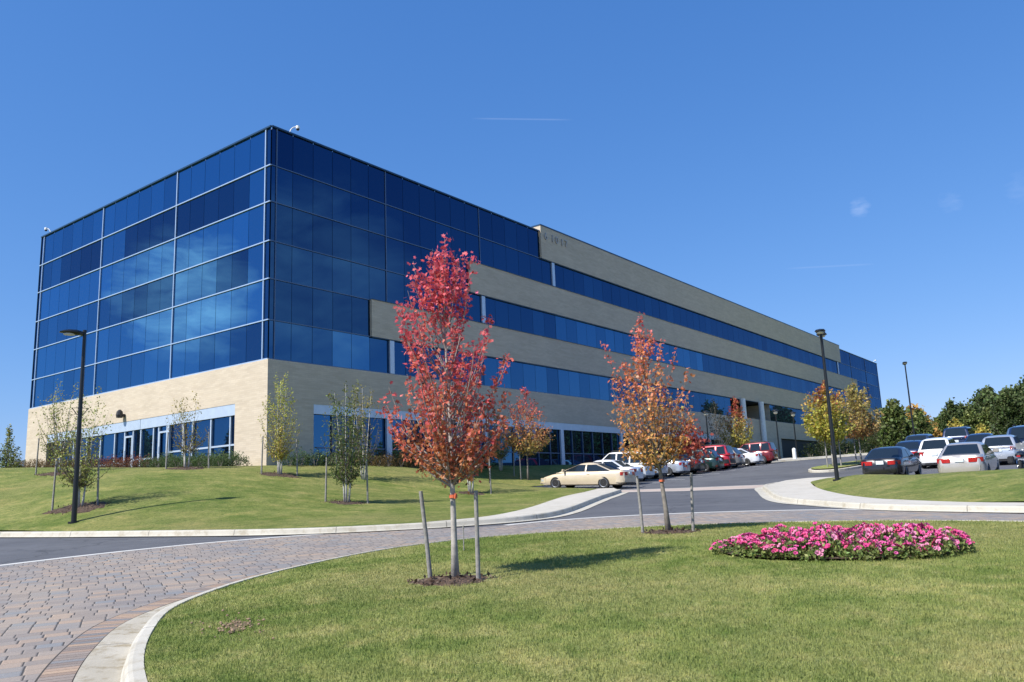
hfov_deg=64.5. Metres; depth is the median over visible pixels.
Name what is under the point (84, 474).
birch
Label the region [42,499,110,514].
mulch bed
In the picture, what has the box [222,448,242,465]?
shrub
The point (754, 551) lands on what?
petunia
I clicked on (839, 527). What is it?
petunia
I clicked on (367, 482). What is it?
tree stake
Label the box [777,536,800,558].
petunia
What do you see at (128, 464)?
shrub
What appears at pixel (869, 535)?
petunia
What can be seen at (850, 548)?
petunia
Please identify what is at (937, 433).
orange tree
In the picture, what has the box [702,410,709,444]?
pedestrian lamp
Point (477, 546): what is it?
tree stake
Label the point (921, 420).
green tree
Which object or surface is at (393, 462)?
shrub
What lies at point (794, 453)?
bollard
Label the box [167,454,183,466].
shrub
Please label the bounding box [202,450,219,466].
shrub
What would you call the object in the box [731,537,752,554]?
petunia
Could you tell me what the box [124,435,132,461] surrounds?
door
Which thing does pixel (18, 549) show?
asphalt road
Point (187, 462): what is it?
shrub
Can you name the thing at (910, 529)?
petunia
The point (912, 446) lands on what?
parked car
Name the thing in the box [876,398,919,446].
green tree
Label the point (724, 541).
petunia
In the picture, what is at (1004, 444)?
parked car
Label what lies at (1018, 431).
parked car
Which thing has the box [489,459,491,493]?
tree stake
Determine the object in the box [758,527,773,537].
petunia
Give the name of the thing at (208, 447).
tree stake
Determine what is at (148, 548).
edge strip
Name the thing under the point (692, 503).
tree stake
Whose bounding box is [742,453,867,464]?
entrance kerb
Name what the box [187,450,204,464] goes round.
shrub
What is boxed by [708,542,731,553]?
petunia
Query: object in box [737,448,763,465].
parked car
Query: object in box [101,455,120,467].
shrub
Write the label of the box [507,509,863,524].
edge strip
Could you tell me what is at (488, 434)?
lamp post
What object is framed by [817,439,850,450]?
green tree
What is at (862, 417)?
young maple
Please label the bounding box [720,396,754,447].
young maple
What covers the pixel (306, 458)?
shrub
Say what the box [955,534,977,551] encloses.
petunia
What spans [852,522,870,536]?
petunia
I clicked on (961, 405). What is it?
dark tree
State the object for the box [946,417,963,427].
yellow tree
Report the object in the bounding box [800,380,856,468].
young maple
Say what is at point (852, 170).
sky
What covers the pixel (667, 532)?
mulch bed
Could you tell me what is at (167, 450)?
tree stake
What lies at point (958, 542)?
petunia
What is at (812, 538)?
petunia
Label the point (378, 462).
shrub
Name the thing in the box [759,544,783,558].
petunia
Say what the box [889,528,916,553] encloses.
petunia
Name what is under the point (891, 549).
petunia
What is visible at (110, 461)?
shrub
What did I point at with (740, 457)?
parked car
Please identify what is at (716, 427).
dark tree
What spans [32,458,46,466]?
shrub
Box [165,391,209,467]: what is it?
birch
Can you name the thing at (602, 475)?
parked car
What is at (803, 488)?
sidewalk
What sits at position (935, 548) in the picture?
petunia
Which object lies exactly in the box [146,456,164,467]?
shrub
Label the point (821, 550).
petunia
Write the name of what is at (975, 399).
dark tree
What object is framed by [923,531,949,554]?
petunia
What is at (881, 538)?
petunia
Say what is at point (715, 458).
parked car
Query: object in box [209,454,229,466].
shrub
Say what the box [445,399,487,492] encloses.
birch
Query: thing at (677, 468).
parked car
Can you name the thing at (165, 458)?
shrub
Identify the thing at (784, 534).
petunia
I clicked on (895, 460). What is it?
parked car
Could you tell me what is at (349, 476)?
birch
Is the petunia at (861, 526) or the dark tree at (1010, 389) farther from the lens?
the dark tree at (1010, 389)
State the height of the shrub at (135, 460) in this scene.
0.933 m
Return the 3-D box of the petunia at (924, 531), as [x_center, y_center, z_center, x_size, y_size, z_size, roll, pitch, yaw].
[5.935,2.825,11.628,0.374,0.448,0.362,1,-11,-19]
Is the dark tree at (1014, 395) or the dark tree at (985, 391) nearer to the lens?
the dark tree at (1014, 395)
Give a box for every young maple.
[501,386,554,479]
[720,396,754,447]
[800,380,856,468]
[834,379,883,461]
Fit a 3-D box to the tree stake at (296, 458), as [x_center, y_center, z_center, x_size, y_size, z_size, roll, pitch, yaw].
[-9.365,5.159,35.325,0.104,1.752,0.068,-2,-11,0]
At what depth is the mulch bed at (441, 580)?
10.75 m
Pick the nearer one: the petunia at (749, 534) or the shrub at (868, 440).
the petunia at (749, 534)
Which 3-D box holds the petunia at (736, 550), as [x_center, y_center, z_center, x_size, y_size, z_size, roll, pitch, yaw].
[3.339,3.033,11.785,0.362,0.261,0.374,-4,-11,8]
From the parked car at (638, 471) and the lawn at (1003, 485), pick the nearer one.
the lawn at (1003, 485)
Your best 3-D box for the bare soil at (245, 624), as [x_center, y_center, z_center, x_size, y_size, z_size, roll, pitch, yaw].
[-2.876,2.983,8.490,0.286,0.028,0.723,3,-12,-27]
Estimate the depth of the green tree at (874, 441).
77.83 m
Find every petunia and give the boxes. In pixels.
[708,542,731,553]
[712,539,733,550]
[728,536,741,549]
[730,541,753,557]
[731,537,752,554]
[738,532,756,537]
[739,537,761,552]
[742,532,759,543]
[746,540,771,558]
[757,534,771,545]
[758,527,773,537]
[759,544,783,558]
[761,530,778,541]
[763,535,783,555]
[772,532,790,552]
[773,524,791,533]
[773,528,791,537]
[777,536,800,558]
[782,532,806,549]
[782,544,805,559]
[791,527,811,541]
[796,532,820,552]
[797,530,818,546]
[802,542,828,561]
[805,535,820,550]
[807,529,821,540]
[809,522,826,534]
[809,533,835,555]
[815,529,835,539]
[818,528,842,554]
[820,524,830,531]
[825,531,844,549]
[825,538,847,558]
[830,525,847,534]
[834,530,857,549]
[841,527,857,540]
[842,540,868,559]
[846,535,867,555]
[850,531,876,552]
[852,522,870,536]
[854,538,881,561]
[856,523,882,539]
[856,528,880,542]
[868,539,892,558]
[869,523,890,546]
[869,532,892,554]
[879,543,906,559]
[882,524,900,540]
[889,523,906,533]
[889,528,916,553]
[897,526,921,548]
[900,542,926,559]
[901,523,924,543]
[906,536,926,550]
[915,522,934,542]
[917,539,945,557]
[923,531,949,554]
[931,534,959,556]
[937,526,951,540]
[942,528,969,552]
[947,530,969,549]
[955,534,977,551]
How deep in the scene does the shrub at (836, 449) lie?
91.35 m
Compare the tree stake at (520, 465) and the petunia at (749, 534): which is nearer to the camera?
the petunia at (749, 534)
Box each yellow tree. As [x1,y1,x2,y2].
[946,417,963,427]
[973,423,990,433]
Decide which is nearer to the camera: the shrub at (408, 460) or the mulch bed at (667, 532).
the mulch bed at (667, 532)
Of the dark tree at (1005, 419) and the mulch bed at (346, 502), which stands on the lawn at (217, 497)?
the mulch bed at (346, 502)
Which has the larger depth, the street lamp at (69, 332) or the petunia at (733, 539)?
the street lamp at (69, 332)
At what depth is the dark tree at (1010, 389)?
110.10 m
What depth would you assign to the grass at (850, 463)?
49.13 m
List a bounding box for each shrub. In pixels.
[20,461,30,467]
[26,459,40,467]
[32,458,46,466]
[38,460,50,466]
[44,458,57,466]
[89,456,107,467]
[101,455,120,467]
[105,454,125,467]
[114,457,127,467]
[119,451,140,467]
[129,454,146,467]
[138,453,157,467]
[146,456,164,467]
[159,451,172,466]
[160,451,177,466]
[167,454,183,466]
[178,453,198,466]
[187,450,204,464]
[189,453,207,466]
[192,452,209,466]
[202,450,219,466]
[207,448,228,465]
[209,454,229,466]
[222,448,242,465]
[225,450,249,465]
[276,452,302,465]
[289,447,313,465]
[303,449,328,465]
[316,449,335,465]
[362,449,378,465]
[370,455,386,466]
[372,451,391,465]
[381,453,396,466]
[388,452,404,465]
[394,454,409,466]
[398,453,413,465]
[406,458,419,467]
[798,440,823,458]
[808,440,830,456]
[816,443,845,456]
[822,443,841,455]
[836,438,858,453]
[849,440,873,453]
[851,437,876,453]
[860,432,877,451]
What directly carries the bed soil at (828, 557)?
on the island lawn at (989, 673)
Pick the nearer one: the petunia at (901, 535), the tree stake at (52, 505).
the petunia at (901, 535)
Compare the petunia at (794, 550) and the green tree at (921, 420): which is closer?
the petunia at (794, 550)
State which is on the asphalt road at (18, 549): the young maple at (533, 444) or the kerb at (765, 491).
the kerb at (765, 491)
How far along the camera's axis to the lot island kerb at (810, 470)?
47.25 m
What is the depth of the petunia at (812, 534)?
12.12 m
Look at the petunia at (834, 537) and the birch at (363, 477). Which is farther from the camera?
the birch at (363, 477)
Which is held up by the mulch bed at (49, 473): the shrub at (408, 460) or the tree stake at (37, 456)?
the tree stake at (37, 456)
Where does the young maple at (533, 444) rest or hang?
on the lawn at (217, 497)
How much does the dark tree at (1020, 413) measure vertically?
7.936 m
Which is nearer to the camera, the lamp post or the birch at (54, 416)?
the birch at (54, 416)
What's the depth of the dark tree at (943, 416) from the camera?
105.14 m
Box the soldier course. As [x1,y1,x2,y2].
[37,565,297,681]
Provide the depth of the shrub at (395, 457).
43.64 m
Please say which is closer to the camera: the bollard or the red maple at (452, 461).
the red maple at (452, 461)
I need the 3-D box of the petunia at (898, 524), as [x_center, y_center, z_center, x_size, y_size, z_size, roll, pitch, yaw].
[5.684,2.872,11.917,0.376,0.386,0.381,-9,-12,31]
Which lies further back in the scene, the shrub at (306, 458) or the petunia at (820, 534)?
the shrub at (306, 458)
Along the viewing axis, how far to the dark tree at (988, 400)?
111.76 m
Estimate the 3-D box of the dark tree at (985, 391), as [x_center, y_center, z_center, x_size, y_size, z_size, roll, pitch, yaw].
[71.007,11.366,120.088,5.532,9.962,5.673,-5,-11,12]
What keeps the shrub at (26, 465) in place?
on the lawn at (217, 497)
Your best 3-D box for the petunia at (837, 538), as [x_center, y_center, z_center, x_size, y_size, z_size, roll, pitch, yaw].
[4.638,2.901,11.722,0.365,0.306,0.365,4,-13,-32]
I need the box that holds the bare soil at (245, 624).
[224,620,250,632]
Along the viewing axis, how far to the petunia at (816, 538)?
11.51 m
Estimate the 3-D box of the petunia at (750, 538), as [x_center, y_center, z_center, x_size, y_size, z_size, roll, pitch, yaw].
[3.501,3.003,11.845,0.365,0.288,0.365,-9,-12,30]
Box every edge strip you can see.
[0,534,320,565]
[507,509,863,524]
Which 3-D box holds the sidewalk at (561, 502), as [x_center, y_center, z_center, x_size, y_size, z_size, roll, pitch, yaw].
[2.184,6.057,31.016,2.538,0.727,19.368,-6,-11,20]
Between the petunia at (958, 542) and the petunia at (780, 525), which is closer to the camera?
the petunia at (958, 542)
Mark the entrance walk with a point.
(811, 457)
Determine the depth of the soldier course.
8.82 m
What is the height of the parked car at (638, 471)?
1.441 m
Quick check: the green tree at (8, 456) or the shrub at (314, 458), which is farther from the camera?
the green tree at (8, 456)
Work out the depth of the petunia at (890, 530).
11.76 m
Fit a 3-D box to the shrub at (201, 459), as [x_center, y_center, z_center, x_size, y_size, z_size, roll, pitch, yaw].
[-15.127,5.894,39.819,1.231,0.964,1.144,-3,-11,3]
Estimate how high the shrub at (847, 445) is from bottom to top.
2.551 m
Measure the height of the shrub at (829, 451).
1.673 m
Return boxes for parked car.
[540,462,635,487]
[593,459,643,479]
[601,450,654,480]
[646,459,667,478]
[666,459,690,475]
[672,453,705,473]
[686,449,724,471]
[697,444,735,469]
[729,447,745,467]
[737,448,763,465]
[739,441,777,463]
[861,446,921,474]
[895,440,921,458]
[905,434,934,440]
[918,437,955,467]
[936,442,999,472]
[942,425,974,442]
[964,433,993,441]
[982,435,1023,460]
[1008,425,1023,441]
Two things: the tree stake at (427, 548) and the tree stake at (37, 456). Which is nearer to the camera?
the tree stake at (427, 548)
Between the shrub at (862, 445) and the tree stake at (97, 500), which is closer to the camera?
the tree stake at (97, 500)
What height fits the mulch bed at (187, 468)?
0.305 m
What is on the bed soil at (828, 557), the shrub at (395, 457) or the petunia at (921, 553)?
the petunia at (921, 553)
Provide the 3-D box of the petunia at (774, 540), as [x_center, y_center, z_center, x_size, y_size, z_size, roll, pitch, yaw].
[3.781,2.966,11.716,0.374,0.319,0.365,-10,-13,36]
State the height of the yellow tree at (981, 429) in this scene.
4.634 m
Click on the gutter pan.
(105, 660)
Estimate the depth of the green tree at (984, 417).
102.64 m
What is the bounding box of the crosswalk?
[621,485,762,491]
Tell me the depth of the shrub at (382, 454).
43.29 m
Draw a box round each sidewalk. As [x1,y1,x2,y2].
[431,488,616,521]
[767,477,1023,505]
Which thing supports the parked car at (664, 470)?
on the asphalt road at (18, 549)
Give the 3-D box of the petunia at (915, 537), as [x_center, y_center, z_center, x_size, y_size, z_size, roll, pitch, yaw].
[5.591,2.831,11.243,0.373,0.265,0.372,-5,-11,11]
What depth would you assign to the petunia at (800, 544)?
11.45 m
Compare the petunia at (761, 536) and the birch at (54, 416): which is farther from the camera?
the birch at (54, 416)
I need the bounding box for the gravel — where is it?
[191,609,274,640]
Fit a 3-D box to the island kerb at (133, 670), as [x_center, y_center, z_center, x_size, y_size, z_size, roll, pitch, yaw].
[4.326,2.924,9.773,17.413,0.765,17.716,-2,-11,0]
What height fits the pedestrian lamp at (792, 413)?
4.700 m
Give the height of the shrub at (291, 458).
0.868 m
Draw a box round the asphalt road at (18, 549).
[0,455,1023,565]
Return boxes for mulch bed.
[34,470,73,475]
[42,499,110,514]
[162,466,206,469]
[260,470,300,477]
[320,499,369,504]
[407,571,500,586]
[455,491,486,494]
[642,527,701,534]
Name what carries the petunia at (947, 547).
on the bed soil at (828, 557)
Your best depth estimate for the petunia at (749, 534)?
12.59 m
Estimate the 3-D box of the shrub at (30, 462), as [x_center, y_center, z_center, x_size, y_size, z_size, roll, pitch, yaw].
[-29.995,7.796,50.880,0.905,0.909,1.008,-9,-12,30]
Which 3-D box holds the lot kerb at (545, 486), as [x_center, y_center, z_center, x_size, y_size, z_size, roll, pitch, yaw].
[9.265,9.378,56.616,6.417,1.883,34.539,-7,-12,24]
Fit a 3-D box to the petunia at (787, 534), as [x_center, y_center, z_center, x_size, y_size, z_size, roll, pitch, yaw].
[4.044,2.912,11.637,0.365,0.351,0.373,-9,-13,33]
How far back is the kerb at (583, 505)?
23.06 m
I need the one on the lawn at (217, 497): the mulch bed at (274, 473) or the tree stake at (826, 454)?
the mulch bed at (274, 473)
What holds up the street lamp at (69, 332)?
on the lawn at (217, 497)
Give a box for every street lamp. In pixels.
[59,329,88,523]
[814,329,839,480]
[902,362,914,434]
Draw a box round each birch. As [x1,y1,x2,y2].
[32,379,89,472]
[45,386,115,507]
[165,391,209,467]
[257,372,299,474]
[320,381,374,501]
[346,385,383,479]
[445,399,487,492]
[489,411,514,470]
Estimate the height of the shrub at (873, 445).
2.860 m
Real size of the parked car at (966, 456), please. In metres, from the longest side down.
4.694 x 2.097 x 1.441 m
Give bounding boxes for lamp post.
[483,400,490,482]
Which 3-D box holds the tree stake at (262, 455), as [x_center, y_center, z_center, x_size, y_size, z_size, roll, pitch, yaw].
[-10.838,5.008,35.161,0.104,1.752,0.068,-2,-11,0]
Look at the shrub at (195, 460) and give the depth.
38.74 m
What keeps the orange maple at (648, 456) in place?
on the mulch bed at (667, 532)
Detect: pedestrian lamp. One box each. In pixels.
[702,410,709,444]
[772,409,780,458]
[789,411,798,457]
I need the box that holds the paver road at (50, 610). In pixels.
[0,510,1023,681]
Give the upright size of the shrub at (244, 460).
0.868 m
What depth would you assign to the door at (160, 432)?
44.80 m
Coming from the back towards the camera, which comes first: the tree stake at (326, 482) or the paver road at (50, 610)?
the tree stake at (326, 482)
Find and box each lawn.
[0,465,593,530]
[145,521,1023,681]
[811,469,1023,501]
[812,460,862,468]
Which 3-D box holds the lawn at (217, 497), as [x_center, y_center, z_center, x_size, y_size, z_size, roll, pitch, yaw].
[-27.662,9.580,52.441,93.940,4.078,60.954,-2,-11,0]
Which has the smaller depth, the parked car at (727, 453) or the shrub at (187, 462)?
the shrub at (187, 462)
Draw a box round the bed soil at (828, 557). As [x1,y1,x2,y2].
[719,547,960,558]
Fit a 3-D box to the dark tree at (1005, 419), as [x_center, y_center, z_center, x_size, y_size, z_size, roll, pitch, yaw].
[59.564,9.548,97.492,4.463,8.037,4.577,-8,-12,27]
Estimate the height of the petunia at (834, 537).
0.416 m
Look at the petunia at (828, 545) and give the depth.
11.20 m
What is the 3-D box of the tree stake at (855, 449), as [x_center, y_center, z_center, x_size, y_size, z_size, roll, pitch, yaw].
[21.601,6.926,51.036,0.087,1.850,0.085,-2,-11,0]
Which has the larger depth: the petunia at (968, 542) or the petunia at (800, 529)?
the petunia at (800, 529)
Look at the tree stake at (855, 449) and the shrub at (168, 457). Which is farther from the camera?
the tree stake at (855, 449)
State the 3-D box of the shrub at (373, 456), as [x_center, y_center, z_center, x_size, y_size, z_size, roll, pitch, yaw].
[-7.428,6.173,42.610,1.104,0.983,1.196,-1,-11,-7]
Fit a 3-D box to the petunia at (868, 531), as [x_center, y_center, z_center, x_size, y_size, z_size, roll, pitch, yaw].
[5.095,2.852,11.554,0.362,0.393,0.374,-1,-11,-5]
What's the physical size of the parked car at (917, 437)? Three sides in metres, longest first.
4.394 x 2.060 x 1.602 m
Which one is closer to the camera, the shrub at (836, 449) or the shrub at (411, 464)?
the shrub at (411, 464)
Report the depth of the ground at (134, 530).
31.31 m
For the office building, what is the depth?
49.04 m
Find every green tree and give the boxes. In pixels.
[0,424,25,467]
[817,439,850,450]
[866,406,883,445]
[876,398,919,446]
[908,409,936,437]
[931,417,942,436]
[958,409,979,432]
[974,406,995,431]
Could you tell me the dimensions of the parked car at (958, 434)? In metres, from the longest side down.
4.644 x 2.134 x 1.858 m
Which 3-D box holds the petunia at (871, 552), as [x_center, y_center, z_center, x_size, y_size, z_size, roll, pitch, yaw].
[4.809,2.814,10.938,0.365,0.323,0.365,-11,-14,39]
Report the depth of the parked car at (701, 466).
54.81 m
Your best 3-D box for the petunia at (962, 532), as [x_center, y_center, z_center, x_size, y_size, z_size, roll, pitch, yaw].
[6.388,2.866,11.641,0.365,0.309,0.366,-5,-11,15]
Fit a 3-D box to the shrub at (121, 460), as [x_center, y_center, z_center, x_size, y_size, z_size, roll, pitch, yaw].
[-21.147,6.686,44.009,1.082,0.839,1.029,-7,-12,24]
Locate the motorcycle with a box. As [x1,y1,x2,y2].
[1007,443,1023,468]
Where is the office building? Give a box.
[25,125,883,467]
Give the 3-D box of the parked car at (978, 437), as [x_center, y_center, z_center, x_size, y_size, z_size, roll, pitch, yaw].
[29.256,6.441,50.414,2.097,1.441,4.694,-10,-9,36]
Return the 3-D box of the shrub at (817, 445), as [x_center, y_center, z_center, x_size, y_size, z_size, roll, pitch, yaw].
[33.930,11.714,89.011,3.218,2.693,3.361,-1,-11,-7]
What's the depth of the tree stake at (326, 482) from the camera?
29.48 m
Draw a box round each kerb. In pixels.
[0,489,627,536]
[120,520,1021,681]
[531,485,602,489]
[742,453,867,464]
[755,482,1023,512]
[808,465,861,472]
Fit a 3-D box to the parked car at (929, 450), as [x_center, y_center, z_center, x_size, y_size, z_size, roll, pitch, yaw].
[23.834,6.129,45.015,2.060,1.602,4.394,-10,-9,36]
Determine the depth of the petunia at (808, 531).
11.78 m
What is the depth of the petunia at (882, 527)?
11.80 m
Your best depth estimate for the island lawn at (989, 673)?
7.89 m
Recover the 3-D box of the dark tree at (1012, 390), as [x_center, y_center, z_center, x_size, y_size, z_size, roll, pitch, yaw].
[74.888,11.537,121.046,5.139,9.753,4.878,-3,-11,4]
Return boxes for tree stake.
[35,438,39,474]
[51,464,56,509]
[96,458,99,504]
[165,432,168,468]
[208,432,209,467]
[261,436,263,472]
[296,439,297,475]
[325,458,326,501]
[366,459,368,503]
[419,491,431,577]
[474,490,480,578]
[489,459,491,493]
[519,450,521,479]
[636,476,643,532]
[690,473,694,530]
[824,440,828,469]
[838,439,841,467]
[853,437,856,461]
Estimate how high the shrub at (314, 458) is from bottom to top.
1.061 m
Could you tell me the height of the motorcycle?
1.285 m
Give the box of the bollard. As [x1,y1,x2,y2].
[792,448,796,458]
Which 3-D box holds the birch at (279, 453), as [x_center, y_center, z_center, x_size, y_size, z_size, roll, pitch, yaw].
[-10.205,3.578,35.397,1.828,4.634,1.696,-5,-11,15]
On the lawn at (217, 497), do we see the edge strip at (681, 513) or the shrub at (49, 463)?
the shrub at (49, 463)
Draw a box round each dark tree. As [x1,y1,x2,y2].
[704,399,736,445]
[937,409,953,436]
[941,397,962,422]
[958,401,967,415]
[964,403,981,421]
[965,389,982,409]
[973,385,995,412]
[979,391,998,412]
[987,387,1022,434]
[1002,384,1019,397]
[1010,385,1020,397]
[1011,391,1023,407]
[1012,375,1023,392]
[1015,390,1023,424]
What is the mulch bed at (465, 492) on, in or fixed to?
on the lawn at (217, 497)
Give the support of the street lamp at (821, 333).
on the lawn at (1003, 485)
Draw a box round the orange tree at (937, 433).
[904,403,941,436]
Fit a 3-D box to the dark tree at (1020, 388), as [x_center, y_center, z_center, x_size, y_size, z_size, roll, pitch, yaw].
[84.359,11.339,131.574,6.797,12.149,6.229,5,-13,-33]
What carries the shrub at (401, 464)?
on the lawn at (217, 497)
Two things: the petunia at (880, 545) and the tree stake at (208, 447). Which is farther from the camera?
the tree stake at (208, 447)
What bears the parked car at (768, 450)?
on the asphalt road at (18, 549)
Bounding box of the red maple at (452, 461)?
[376,234,513,576]
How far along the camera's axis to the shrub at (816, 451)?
86.81 m
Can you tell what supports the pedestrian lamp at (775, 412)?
on the entrance walk
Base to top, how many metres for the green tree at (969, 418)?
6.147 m
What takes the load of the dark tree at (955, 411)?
on the rear lawn
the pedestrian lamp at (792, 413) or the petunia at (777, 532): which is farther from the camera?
the pedestrian lamp at (792, 413)
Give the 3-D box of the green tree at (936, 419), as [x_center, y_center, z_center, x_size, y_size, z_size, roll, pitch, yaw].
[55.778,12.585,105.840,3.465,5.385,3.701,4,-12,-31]
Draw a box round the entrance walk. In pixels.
[776,453,865,460]
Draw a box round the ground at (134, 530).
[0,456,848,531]
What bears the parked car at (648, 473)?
on the asphalt road at (18, 549)
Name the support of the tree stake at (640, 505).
on the mulch bed at (667, 532)
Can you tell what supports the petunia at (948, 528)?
on the bed soil at (828, 557)
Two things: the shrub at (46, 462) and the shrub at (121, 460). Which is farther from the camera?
the shrub at (46, 462)
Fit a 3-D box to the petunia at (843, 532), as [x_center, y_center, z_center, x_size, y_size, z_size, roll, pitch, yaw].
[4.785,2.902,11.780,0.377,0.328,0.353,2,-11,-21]
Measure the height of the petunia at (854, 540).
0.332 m
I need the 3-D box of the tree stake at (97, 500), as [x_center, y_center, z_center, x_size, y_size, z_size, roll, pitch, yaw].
[-14.180,4.886,27.783,0.104,1.752,0.068,-2,-11,0]
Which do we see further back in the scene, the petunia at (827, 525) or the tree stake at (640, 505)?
the tree stake at (640, 505)
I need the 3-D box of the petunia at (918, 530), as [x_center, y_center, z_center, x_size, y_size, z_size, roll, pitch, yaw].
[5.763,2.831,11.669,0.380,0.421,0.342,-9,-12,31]
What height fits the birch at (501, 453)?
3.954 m
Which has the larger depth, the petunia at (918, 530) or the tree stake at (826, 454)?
the tree stake at (826, 454)
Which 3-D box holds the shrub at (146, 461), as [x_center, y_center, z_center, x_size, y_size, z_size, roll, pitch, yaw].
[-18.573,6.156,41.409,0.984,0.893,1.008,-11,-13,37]
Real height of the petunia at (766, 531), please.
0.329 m
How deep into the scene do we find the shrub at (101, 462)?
45.39 m
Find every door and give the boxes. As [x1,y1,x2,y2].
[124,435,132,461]
[158,431,165,458]
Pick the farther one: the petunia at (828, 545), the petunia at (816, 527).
the petunia at (816, 527)
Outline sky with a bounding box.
[0,0,1023,466]
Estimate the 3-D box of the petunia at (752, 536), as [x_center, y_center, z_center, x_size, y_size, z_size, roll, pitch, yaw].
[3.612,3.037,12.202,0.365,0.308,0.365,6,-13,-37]
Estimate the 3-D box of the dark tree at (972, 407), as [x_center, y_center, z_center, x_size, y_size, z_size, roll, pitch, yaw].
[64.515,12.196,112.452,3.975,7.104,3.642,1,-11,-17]
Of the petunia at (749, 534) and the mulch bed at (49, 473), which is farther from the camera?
the mulch bed at (49, 473)
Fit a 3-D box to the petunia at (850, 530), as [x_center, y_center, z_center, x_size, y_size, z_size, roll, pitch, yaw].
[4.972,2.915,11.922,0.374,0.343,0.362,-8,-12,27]
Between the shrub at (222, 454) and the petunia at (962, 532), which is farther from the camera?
the shrub at (222, 454)
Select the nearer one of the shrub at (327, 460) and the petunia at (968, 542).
the petunia at (968, 542)
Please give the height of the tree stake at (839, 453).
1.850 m
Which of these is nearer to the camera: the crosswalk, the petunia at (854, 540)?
the petunia at (854, 540)
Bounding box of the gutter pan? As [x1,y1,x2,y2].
[73,599,182,681]
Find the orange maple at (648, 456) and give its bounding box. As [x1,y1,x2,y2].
[600,313,717,529]

